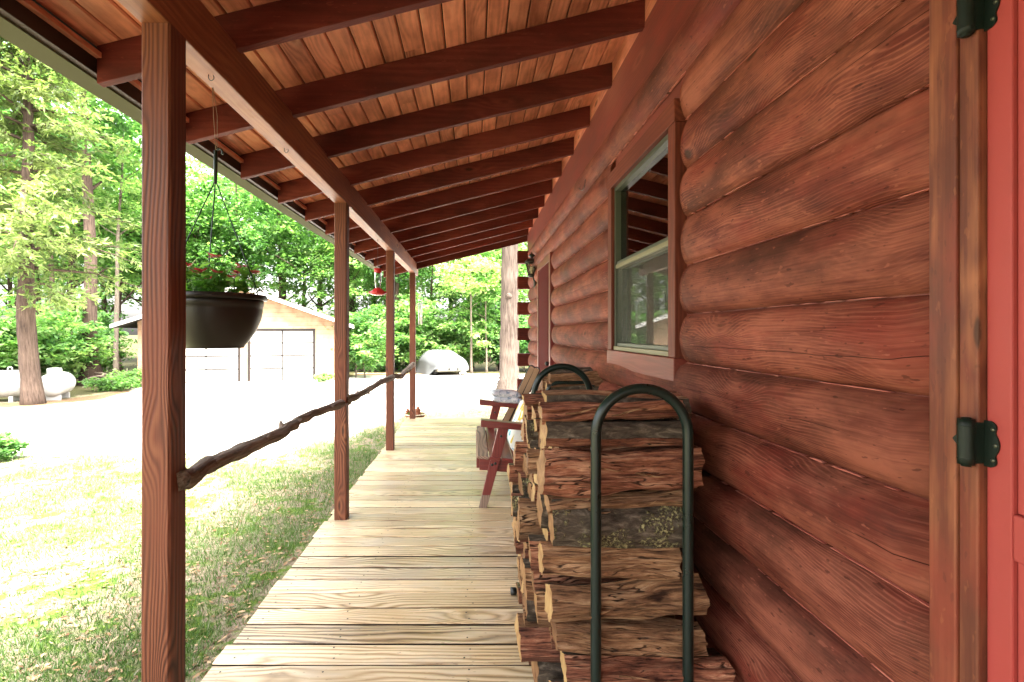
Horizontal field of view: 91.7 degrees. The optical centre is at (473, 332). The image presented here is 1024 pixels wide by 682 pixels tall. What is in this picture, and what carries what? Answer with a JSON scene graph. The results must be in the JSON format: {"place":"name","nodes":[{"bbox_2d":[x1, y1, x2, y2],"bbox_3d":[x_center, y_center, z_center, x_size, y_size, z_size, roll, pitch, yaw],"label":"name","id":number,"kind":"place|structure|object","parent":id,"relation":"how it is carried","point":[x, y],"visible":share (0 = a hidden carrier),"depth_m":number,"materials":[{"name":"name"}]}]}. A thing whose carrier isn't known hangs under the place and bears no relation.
{"place":"outdoors","nodes":[
{"label":"outdoors","id":0,"kind":"place"},
{"bbox_2d":[0,335,527,681],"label":"ground","id":1,"kind":"structure","parent":0,"point":[74,420],"depth_m":6.73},
{"bbox_2d":[0,367,19,401],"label":"propane tank","id":2,"kind":"object","parent":1,"relation":"on","point":[10,384],"visible":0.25,"depth_m":13.39,"materials":[{"name":"metal"}]},
{"bbox_2d":[0,431,36,460],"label":"bush","id":3,"kind":"object","parent":1,"relation":"on","point":[9,444],"visible":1,"depth_m":6.61,"materials":[{"name":"green plant"}]},
{"bbox_2d":[0,162,64,321],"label":"broadleaf tree","id":4,"kind":"object","parent":1,"relation":"on","point":[9,283],"visible":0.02,"depth_m":26.58,"materials":[{"name":"green plant"}]},
{"bbox_2d":[0,293,77,375],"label":"shrub","id":5,"kind":"object","parent":1,"relation":"on","point":[8,356],"visible":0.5,"depth_m":16.90,"materials":[{"name":"green plant"}]},
{"bbox_2d":[42,367,75,399],"bbox_3d":[-11.925,1.451,14.200,0.648,0.922,1.153,0,0,-22],"label":"propane tank","id":6,"kind":"object","parent":1,"relation":"on","point":[59,383],"visible":0.88,"depth_m":13.87,"materials":[{"name":"metal"}]},
{"bbox_2d":[4,287,116,374],"bbox_3d":[-15.478,0.252,18.525,3.562,3.958,3.369,0,0,7],"label":"shrub","id":7,"kind":"object","parent":1,"relation":"on","point":[82,329],"visible":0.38,"depth_m":18.00,"materials":[{"name":"green plant"}]},
{"bbox_2d":[2,118,120,313],"bbox_3d":[-16.875,-3.818,20.703,4.413,12.011,4.525,0,0,0],"label":"sapling","id":8,"kind":"object","parent":1,"relation":"on","point":[50,200],"visible":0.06,"depth_m":20.52,"materials":[{"name":"green plant"}]},
{"bbox_2d":[12,310,121,377],"bbox_3d":[-15.101,0.645,18.348,3.123,3.088,2.875,0,0,-23],"label":"shrub","id":9,"kind":"object","parent":1,"relation":"on","point":[101,355],"visible":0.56,"depth_m":18.26,"materials":[{"name":"green plant"}]},
{"bbox_2d":[0,36,141,404],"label":"cedar tree","id":10,"kind":"object","parent":1,"relation":"on","point":[22,84],"visible":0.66,"depth_m":13.02,"materials":[{"name":"green plant"}]},
{"bbox_2d":[2,41,141,384],"bbox_3d":[-14.565,-5.374,19.060,6.204,15.102,5.912,0,0,0],"label":"pine tree","id":11,"kind":"object","parent":1,"relation":"on","point":[119,125],"visible":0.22,"depth_m":18.85,"materials":[{"name":"green plant"}]},
{"bbox_2d":[0,93,193,376],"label":"broadleaf tree","id":12,"kind":"object","parent":1,"relation":"on","point":[125,198],"visible":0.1,"depth_m":22.47,"materials":[{"name":"green plant"}]},
{"bbox_2d":[55,255,141,361],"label":"broadleaf tree","id":13,"kind":"object","parent":1,"relation":"on","point":[103,303],"visible":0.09,"depth_m":38.43,"materials":[{"name":"green plant"}]},
{"bbox_2d":[62,130,141,375],"bbox_3d":[-15.171,-3.328,20.921,3.877,11.063,3.847,0,0,0],"label":"sapling","id":14,"kind":"object","parent":1,"relation":"on","point":[134,181],"visible":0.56,"depth_m":20.90,"materials":[{"name":"green plant"}]},
{"bbox_2d":[72,318,137,371],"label":"shrub","id":15,"kind":"object","parent":1,"relation":"on","point":[121,353],"visible":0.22,"depth_m":22.23,"materials":[{"name":"green plant"}]},
{"bbox_2d":[78,375,140,391],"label":"weeds","id":16,"kind":"object","parent":1,"relation":"on","point":[107,385],"visible":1,"depth_m":16.33,"materials":[{"name":"green plant"}]},
{"bbox_2d":[102,367,141,387],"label":"weeds","id":17,"kind":"object","parent":1,"relation":"on","point":[128,373],"visible":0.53,"depth_m":17.46,"materials":[{"name":"green plant"}]},
{"bbox_2d":[55,118,203,370],"bbox_3d":[-20.730,-5.104,28.310,7.588,15.136,8.755,0,0,32],"label":"broadleaf tree","id":18,"kind":"object","parent":1,"relation":"on","point":[121,301],"visible":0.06,"depth_m":28.48,"materials":[{"name":"green plant"}]},
{"bbox_2d":[101,175,239,309],"bbox_3d":[-20.307,-4.480,30.997,8.360,13.987,9.123,0,0,36],"label":"broadleaf tree","id":19,"kind":"object","parent":1,"relation":"on","point":[139,239],"visible":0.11,"depth_m":31.00,"materials":[{"name":"green plant"}]},
{"bbox_2d":[139,175,268,298],"bbox_3d":[-17.214,-3.862,32.418,8.039,12.802,7.798,0,0,-43],"label":"broadleaf tree","id":20,"kind":"object","parent":1,"relation":"on","point":[204,223],"visible":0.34,"depth_m":31.34,"materials":[{"name":"green plant"}]},
{"bbox_2d":[187,173,267,290],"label":"broadleaf tree","id":21,"kind":"object","parent":1,"relation":"on","point":[228,181],"visible":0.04,"depth_m":39.04,"materials":[{"name":"green plant"}]},
{"bbox_2d":[186,153,269,287],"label":"broadleaf tree","id":22,"kind":"object","parent":1,"relation":"on","point":[197,162],"visible":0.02,"depth_m":40.02,"materials":[{"name":"green plant"}]},
{"bbox_2d":[186,163,276,289],"bbox_3d":[-16.113,-5.395,33.295,6.975,15.844,7.269,0,0,0],"label":"broadleaf tree","id":23,"kind":"object","parent":1,"relation":"on","point":[210,177],"visible":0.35,"depth_m":31.97,"materials":[{"name":"green plant"}]},
{"bbox_2d":[110,287,353,382],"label":"garage","id":24,"kind":"structure","parent":1,"relation":"on","point":[289,341],"depth_m":20.94,"materials":[{"name":"beige paint"}]},
{"bbox_2d":[186,348,239,382],"bbox_3d":[-10.948,0.951,20.278,2.596,2.230,0.130,0,0,-15],"label":"garage door","id":25,"kind":"structure","parent":24,"relation":"in","point":[202,365],"depth_m":20.37,"materials":[{"name":"paint"}]},
{"bbox_2d":[248,329,314,381],"bbox_3d":[-8.124,0.951,21.056,2.682,2.230,0.130,0,0,-15],"label":"garage door","id":26,"kind":"structure","parent":24,"relation":"in","point":[273,354],"depth_m":21.07,"materials":[{"name":"paint"}]},
{"bbox_2d":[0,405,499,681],"bbox_3d":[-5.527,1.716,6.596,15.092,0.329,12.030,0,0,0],"label":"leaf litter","id":27,"kind":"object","parent":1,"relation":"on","point":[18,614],"visible":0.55,"depth_m":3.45,"materials":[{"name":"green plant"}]},
{"bbox_2d":[0,406,505,681],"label":"grass","id":28,"kind":"structure","parent":1,"relation":"on","point":[110,523],"depth_m":3.95,"materials":[{"name":"green plant"}]},
{"bbox_2d":[217,183,317,302],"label":"broadleaf tree","id":29,"kind":"object","parent":1,"relation":"on","point":[273,283],"visible":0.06,"depth_m":40.66,"materials":[{"name":"green plant"}]},
{"bbox_2d":[231,188,322,298],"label":"broadleaf tree","id":30,"kind":"object","parent":1,"relation":"on","point":[255,242],"visible":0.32,"depth_m":30.41,"materials":[{"name":"green plant"}]},
{"bbox_2d":[252,203,377,311],"bbox_3d":[-9.348,-4.318,30.207,7.678,13.619,8.379,0,0,-22],"label":"broadleaf tree","id":31,"kind":"object","parent":1,"relation":"on","point":[292,257],"visible":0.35,"depth_m":29.39,"materials":[{"name":"green plant"}]},
{"bbox_2d":[290,238,385,315],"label":"broadleaf tree","id":32,"kind":"object","parent":1,"relation":"on","point":[362,283],"visible":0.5,"depth_m":29.07,"materials":[{"name":"green plant"}]},
{"bbox_2d":[323,308,399,377],"bbox_3d":[-5.512,0.596,23.014,3.603,3.492,3.456,0,0,-36],"label":"shrub","id":33,"kind":"object","parent":1,"relation":"on","point":[355,319],"visible":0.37,"depth_m":22.70,"materials":[{"name":"green plant"}]},
{"bbox_2d":[201,417,533,681],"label":"porch deck","id":34,"kind":"structure","parent":1,"relation":"on","point":[406,570],"depth_m":2.64,"materials":[{"name":"beige wood"}]},
{"bbox_2d":[0,0,644,681],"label":"porch roof","id":35,"kind":"structure","parent":34,"relation":"on","point":[390,138],"depth_m":2.51,"materials":[{"name":"brown wood"}]},
{"bbox_2d":[186,87,267,348],"bbox_3d":[-0.968,-0.426,1.860,0.363,0.967,0.363,0,0,0],"label":"hanging basket","id":36,"kind":"object","parent":35,"relation":"hanging from","point":[219,320],"visible":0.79,"depth_m":1.75,"materials":[{"name":"plastic"}]},
{"bbox_2d":[186,253,267,293],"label":"flowering plant","id":37,"kind":"object","parent":36,"relation":"in","point":[213,282],"visible":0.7,"depth_m":1.80,"materials":[{"name":"green plant"}]},
{"bbox_2d":[176,399,345,491],"bbox_3d":[-0.944,0.484,2.510,0.131,0.110,1.982,0,0,0],"label":"branch railing","id":38,"kind":"object","parent":35,"relation":"attached to","point":[195,474],"visible":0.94,"depth_m":2.02,"materials":[{"name":"brown wood"}]},
{"bbox_2d":[348,374,395,404],"bbox_3d":[-0.929,0.501,4.619,0.091,0.096,2.004,0,0,0],"label":"branch railing","id":39,"kind":"object","parent":35,"relation":"attached to","point":[356,395],"visible":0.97,"depth_m":4.27,"materials":[{"name":"brown wood"}]},
{"bbox_2d":[476,399,521,507],"bbox_3d":[0.409,0.861,4.412,0.774,0.989,1.235,0,0,0],"label":"porch bench","id":40,"kind":"object","parent":34,"relation":"on","point":[493,442],"visible":0.41,"depth_m":3.86,"materials":[{"name":"paint"}]},
{"bbox_2d":[507,399,523,450],"bbox_3d":[0.405,0.755,4.100,0.164,0.440,0.440,22,0,0],"label":"pillow","id":41,"kind":"object","parent":40,"relation":"on","point":[513,436],"visible":0.36,"depth_m":3.95,"materials":[{"name":"fabric"}]},
{"bbox_2d":[503,365,534,420],"bbox_3d":[0.423,0.757,5.220,0.451,0.830,0.020,0,0,0],"label":"folding chair","id":42,"kind":"object","parent":34,"relation":"on","point":[520,390],"visible":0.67,"depth_m":5.21,"materials":[{"name":"wood"}]},
{"bbox_2d":[510,363,693,681],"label":"firewood rack","id":43,"kind":"object","parent":34,"relation":"on","point":[609,402],"visible":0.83,"depth_m":1.54,"materials":[{"name":"metal"}]},
{"bbox_2d":[531,661,563,681],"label":"firewood log","id":44,"kind":"object","parent":43,"relation":"in","point":[544,671],"visible":0.1,"depth_m":1.72,"materials":[{"name":"brown wood"}]},
{"bbox_2d":[517,627,560,662],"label":"firewood log","id":45,"kind":"object","parent":44,"relation":"on","point":[533,643],"visible":0.27,"depth_m":1.76,"materials":[{"name":"brown wood"}]},
{"bbox_2d":[549,627,555,648],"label":"firewood log","id":46,"kind":"object","parent":45,"relation":"on","point":[553,646],"visible":0.02,"depth_m":1.75,"materials":[{"name":"brown wood"}]},
{"bbox_2d":[534,590,674,627],"bbox_3d":[0.461,0.967,1.792,0.484,0.145,0.156,0,-6,2],"label":"firewood log","id":47,"kind":"object","parent":46,"relation":"on","point":[540,611],"visible":0.09,"depth_m":1.73,"materials":[{"name":"beige wood"}]},
{"bbox_2d":[531,571,628,593],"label":"firewood log","id":48,"kind":"object","parent":47,"relation":"on","point":[539,580],"visible":0.16,"depth_m":1.75,"materials":[{"name":"brown wood"}]},
{"bbox_2d":[528,534,545,570],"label":"firewood log","id":49,"kind":"object","parent":48,"relation":"on","point":[533,541],"visible":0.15,"depth_m":1.75,"materials":[{"name":"brown wood"}]},
{"bbox_2d":[522,391,681,405],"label":"firewood log","id":50,"kind":"object","parent":43,"relation":"in","point":[530,399],"visible":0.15,"depth_m":1.82,"materials":[{"name":"brown wood"}]},
{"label":"firewood log","id":51,"kind":"object","parent":34,"relation":"on","visible":0},
{"bbox_2d":[549,679,563,681],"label":"firewood log","id":52,"kind":"object","parent":51,"relation":"on","point":[552,680],"visible":0.13,"depth_m":1.66,"materials":[{"name":"brown wood"}]},
{"bbox_2d":[560,648,735,681],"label":"firewood log","id":53,"kind":"object","parent":52,"relation":"on","point":[714,665],"visible":0.75,"depth_m":1.57,"materials":[{"name":"brown wood"}]},
{"bbox_2d":[551,617,707,656],"bbox_3d":[0.504,0.991,1.636,0.488,0.102,0.159,1,0,1],"label":"firewood log","id":54,"kind":"object","parent":53,"relation":"on","point":[658,637],"visible":0.69,"depth_m":1.58,"materials":[{"name":"beige wood"}]},
{"bbox_2d":[544,573,709,622],"bbox_3d":[0.494,0.870,1.635,0.505,0.142,0.188,-1,0,-2],"label":"firewood log","id":55,"kind":"object","parent":54,"relation":"on","point":[635,599],"visible":0.81,"depth_m":1.58,"materials":[{"name":"beige wood"}]},
{"bbox_2d":[538,541,681,579],"bbox_3d":[0.445,0.750,1.656,0.454,0.126,0.178,0,0,0],"label":"firewood log","id":56,"kind":"object","parent":55,"relation":"on","point":[649,564],"visible":0.78,"depth_m":1.60,"materials":[{"name":"beige wood"}]},
{"bbox_2d":[542,528,550,540],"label":"firewood log","id":57,"kind":"object","parent":56,"relation":"on","point":[546,533],"visible":0.01,"depth_m":1.74,"materials":[{"name":"brown wood"}]},
{"bbox_2d":[536,491,548,528],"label":"firewood log","id":58,"kind":"object","parent":57,"relation":"on","point":[542,514],"visible":0.07,"depth_m":1.74,"materials":[{"name":"brown wood"}]},
{"bbox_2d":[548,498,681,548],"bbox_3d":[0.468,0.624,1.655,0.430,0.161,0.160,-1,0,2],"label":"firewood log","id":59,"kind":"object","parent":56,"relation":"on","point":[653,527],"visible":0.72,"depth_m":1.59,"materials":[{"name":"brown wood"}]},
{"bbox_2d":[544,489,681,513],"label":"firewood log","id":60,"kind":"object","parent":59,"relation":"on","point":[638,498],"visible":0.64,"depth_m":1.61,"materials":[{"name":"beige wood"}]},
{"bbox_2d":[536,445,704,497],"bbox_3d":[0.483,0.457,1.669,0.530,0.170,0.204,0,0,-2],"label":"firewood log","id":61,"kind":"object","parent":60,"relation":"on","point":[564,472],"visible":0.89,"depth_m":1.60,"materials":[{"name":"brown wood"}]},
{"bbox_2d":[540,419,681,446],"bbox_3d":[0.467,0.335,1.678,0.473,0.090,0.158,0,0,1],"label":"firewood log","id":62,"kind":"object","parent":61,"relation":"on","point":[640,433],"visible":0.88,"depth_m":1.61,"materials":[{"name":"brown wood"}]},
{"bbox_2d":[538,400,684,424],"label":"firewood log","id":63,"kind":"object","parent":62,"relation":"on","point":[572,411],"visible":0.81,"depth_m":1.64,"materials":[{"name":"brown wood"}]},
{"bbox_2d":[349,314,398,377],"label":"shrub","id":64,"kind":"object","parent":1,"relation":"on","point":[366,341],"visible":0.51,"depth_m":22.76,"materials":[{"name":"green plant"}]},
{"bbox_2d":[349,257,406,319],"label":"broadleaf tree","id":65,"kind":"object","parent":1,"relation":"on","point":[374,301],"visible":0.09,"depth_m":32.60,"materials":[{"name":"green plant"}]},
{"bbox_2d":[355,260,435,369],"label":"broadleaf tree","id":66,"kind":"object","parent":1,"relation":"on","point":[397,280],"visible":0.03,"depth_m":29.64,"materials":[{"name":"green plant"}]},
{"bbox_2d":[369,293,422,369],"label":"shrub","id":67,"kind":"object","parent":1,"relation":"on","point":[384,311],"visible":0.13,"depth_m":28.54,"materials":[{"name":"green plant"}]},
{"bbox_2d":[370,291,449,369],"bbox_3d":[-3.398,0.075,28.238,5.227,4.856,3.856,0,0,-9],"label":"shrub","id":68,"kind":"object","parent":1,"relation":"on","point":[406,308],"visible":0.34,"depth_m":27.56,"materials":[{"name":"green plant"}]},
{"bbox_2d":[380,295,463,362],"bbox_3d":[-2.761,0.209,27.458,4.678,4.523,4.306,0,0,20],"label":"shrub","id":69,"kind":"object","parent":1,"relation":"on","point":[406,337],"visible":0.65,"depth_m":27.02,"materials":[{"name":"green plant"}]},
{"bbox_2d":[399,259,461,318],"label":"broadleaf tree","id":70,"kind":"object","parent":1,"relation":"on","point":[432,290],"visible":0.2,"depth_m":30.99,"materials":[{"name":"green plant"}]},
{"bbox_2d":[416,350,468,374],"bbox_3d":[-1.863,1.525,26.294,2.043,1.248,4.769,0,0,-21],"label":"covered car","id":71,"kind":"object","parent":1,"relation":"on","point":[433,362],"visible":0.87,"depth_m":24.52,"materials":[{"name":"fabric"}]},
{"bbox_2d":[433,254,500,372],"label":"sapling","id":72,"kind":"object","parent":1,"relation":"on","point":[451,281],"visible":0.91,"depth_m":26.07,"materials":[{"name":"green plant"}]},
{"bbox_2d":[436,298,499,366],"bbox_3d":[-0.294,0.245,27.983,4.363,4.465,4.740,0,0,26],"label":"shrub","id":73,"kind":"object","parent":1,"relation":"on","point":[475,335],"visible":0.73,"depth_m":27.36,"materials":[{"name":"green plant"}]},
{"bbox_2d":[459,364,486,398],"bbox_3d":[-0.008,1.365,13.952,0.907,0.998,0.280,0,0,-32],"label":"deer statue","id":74,"kind":"object","parent":1,"relation":"on","point":[477,380],"visible":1,"depth_m":13.89,"materials":[{"name":"white paint"}]},
{"bbox_2d":[428,247,519,369],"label":"broadleaf tree","id":75,"kind":"object","parent":1,"relation":"on","point":[453,302],"visible":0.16,"depth_m":29.42,"materials":[{"name":"green plant"}]},
{"bbox_2d":[462,271,500,371],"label":"sapling","id":76,"kind":"object","parent":1,"relation":"on","point":[490,298],"visible":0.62,"depth_m":26.68,"materials":[{"name":"green plant"}]},
{"bbox_2d":[451,302,522,367],"bbox_3d":[0.871,0.225,28.922,4.300,4.530,4.546,0,0,15],"label":"shrub","id":77,"kind":"object","parent":1,"relation":"on","point":[489,326],"visible":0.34,"depth_m":27.82,"materials":[{"name":"green plant"}]},
{"bbox_2d":[465,299,523,370],"bbox_3d":[1.170,0.162,28.950,4.401,4.687,4.051,0,0,-8],"label":"shrub","id":78,"kind":"object","parent":1,"relation":"on","point":[496,330],"visible":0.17,"depth_m":28.30,"materials":[{"name":"green plant"}]},
{"bbox_2d":[462,243,528,369],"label":"broadleaf tree","id":79,"kind":"object","parent":1,"relation":"on","point":[521,269],"visible":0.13,"depth_m":29.41,"materials":[{"name":"green plant"}]},
{"bbox_2d":[496,244,519,390],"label":"shade tree","id":80,"kind":"object","parent":1,"relation":"on","point":[508,366],"visible":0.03,"depth_m":14.95,"materials":[{"name":"beige plant"}]},
{"bbox_2d":[517,0,1023,681],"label":"log cabin","id":81,"kind":"object","parent":1,"relation":"on","point":[779,244],"visible":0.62,"depth_m":1.21,"materials":[{"name":"brown wood"}]},
{"bbox_2d":[539,262,548,372],"bbox_3d":[0.852,0.275,6.045,0.086,2.160,0.909,0,0,0],"label":"door","id":82,"kind":"structure","parent":81,"relation":"in","point":[544,272],"depth_m":5.99,"materials":[{"name":"red paint"}]},
{"bbox_2d":[607,98,686,380],"bbox_3d":[0.966,-0.390,2.619,0.244,1.200,1.054,0,0,0],"label":"window","id":83,"kind":"structure","parent":81,"relation":"in","point":[646,216],"depth_m":2.53,"materials":[{"name":"wood"}]},
{"bbox_2d":[952,0,1023,681],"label":"door","id":84,"kind":"structure","parent":81,"relation":"in","point":[997,442],"depth_m":0.81,"materials":[{"name":"paint"}]},
{"bbox_2d":[0,42,528,334],"label":"sky","id":85,"kind":"structure","parent":0,"point":[133,311],"materials":[{"name":"white"}]},
{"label":"firewood log","id":86,"kind":"object","parent":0,"visible":0},
{"bbox_2d":[512,517,516,539],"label":"firewood log","id":87,"kind":"object","parent":86,"relation":"on","point":[513,526],"visible":0.06,"depth_m":2.31,"materials":[{"name":"beige wood"}]},
{"bbox_2d":[510,493,526,516],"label":"firewood log","id":88,"kind":"object","parent":87,"relation":"on","point":[514,503],"visible":0.1,"depth_m":2.28,"materials":[{"name":"brown wood"}]},
{"bbox_2d":[509,482,520,493],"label":"firewood log","id":89,"kind":"object","parent":88,"relation":"on","point":[514,487],"visible":0.07,"depth_m":2.40,"materials":[{"name":"beige wood"}]},
{"bbox_2d":[507,463,522,481],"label":"firewood log","id":90,"kind":"object","parent":89,"relation":"on","point":[512,472],"visible":0.16,"depth_m":2.40,"materials":[{"name":"brown wood"}]},
{"bbox_2d":[513,441,527,465],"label":"firewood log","id":91,"kind":"object","parent":90,"relation":"on","point":[520,449],"visible":0.15,"depth_m":2.40,"materials":[{"name":"brown wood"}]},
{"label":"firewood log","id":92,"kind":"object","parent":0,"visible":0},
{"bbox_2d":[545,381,599,389],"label":"firewood log","id":93,"kind":"object","parent":92,"relation":"on","point":[579,387],"visible":0.2,"depth_m":3.39,"materials":[{"name":"beige wood"}]},
{"bbox_2d":[547,371,604,387],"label":"firewood log","id":94,"kind":"object","parent":93,"relation":"on","point":[594,378],"visible":0.59,"depth_m":3.39,"materials":[{"name":"beige wood"}]},
{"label":"firewood log","id":95,"kind":"object","parent":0,"visible":0},
{"bbox_2d":[542,390,691,418],"bbox_3d":[0.505,0.262,1.796,0.509,0.107,0.154,1,0,0],"label":"firewood log","id":96,"kind":"object","parent":95,"relation":"on","point":[596,396],"visible":0.45,"depth_m":1.73,"materials":[{"name":"beige wood"}]},
{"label":"firewood log","id":97,"kind":"object","parent":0,"visible":0},
{"bbox_2d":[522,605,537,626],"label":"firewood log","id":98,"kind":"object","parent":97,"relation":"on","point":[530,623],"visible":0.05,"depth_m":1.89,"materials":[{"name":"beige wood"}]},
{"bbox_2d":[523,587,536,621],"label":"firewood log","id":99,"kind":"object","parent":98,"relation":"on","point":[529,605],"visible":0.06,"depth_m":1.87,"materials":[{"name":"brown wood"}]},
{"bbox_2d":[521,558,533,600],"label":"firewood log","id":100,"kind":"object","parent":99,"relation":"on","point":[526,577],"visible":0.11,"depth_m":1.86,"materials":[{"name":"beige wood"}]},
{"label":"firewood log","id":101,"kind":"object","parent":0,"visible":0},
{"bbox_2d":[516,500,542,539],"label":"firewood log","id":102,"kind":"object","parent":101,"relation":"on","point":[527,522],"visible":0.2,"depth_m":1.90,"materials":[{"name":"beige wood"}]},
{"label":"firewood log","id":103,"kind":"object","parent":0,"visible":0},
{"bbox_2d":[531,482,537,500],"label":"firewood log","id":104,"kind":"object","parent":103,"relation":"on","point":[534,490],"visible":0.04,"depth_m":2.01,"materials":[{"name":"brown wood"}]},
{"bbox_2d":[533,474,537,483],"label":"firewood log","id":105,"kind":"object","parent":104,"relation":"on","point":[535,478],"visible":0.02,"depth_m":2.06,"materials":[{"name":"brown wood"}]},
{"bbox_2d":[525,448,540,473],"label":"firewood log","id":106,"kind":"object","parent":105,"relation":"on","point":[532,456],"visible":0.12,"depth_m":2.04,"materials":[{"name":"beige wood"}]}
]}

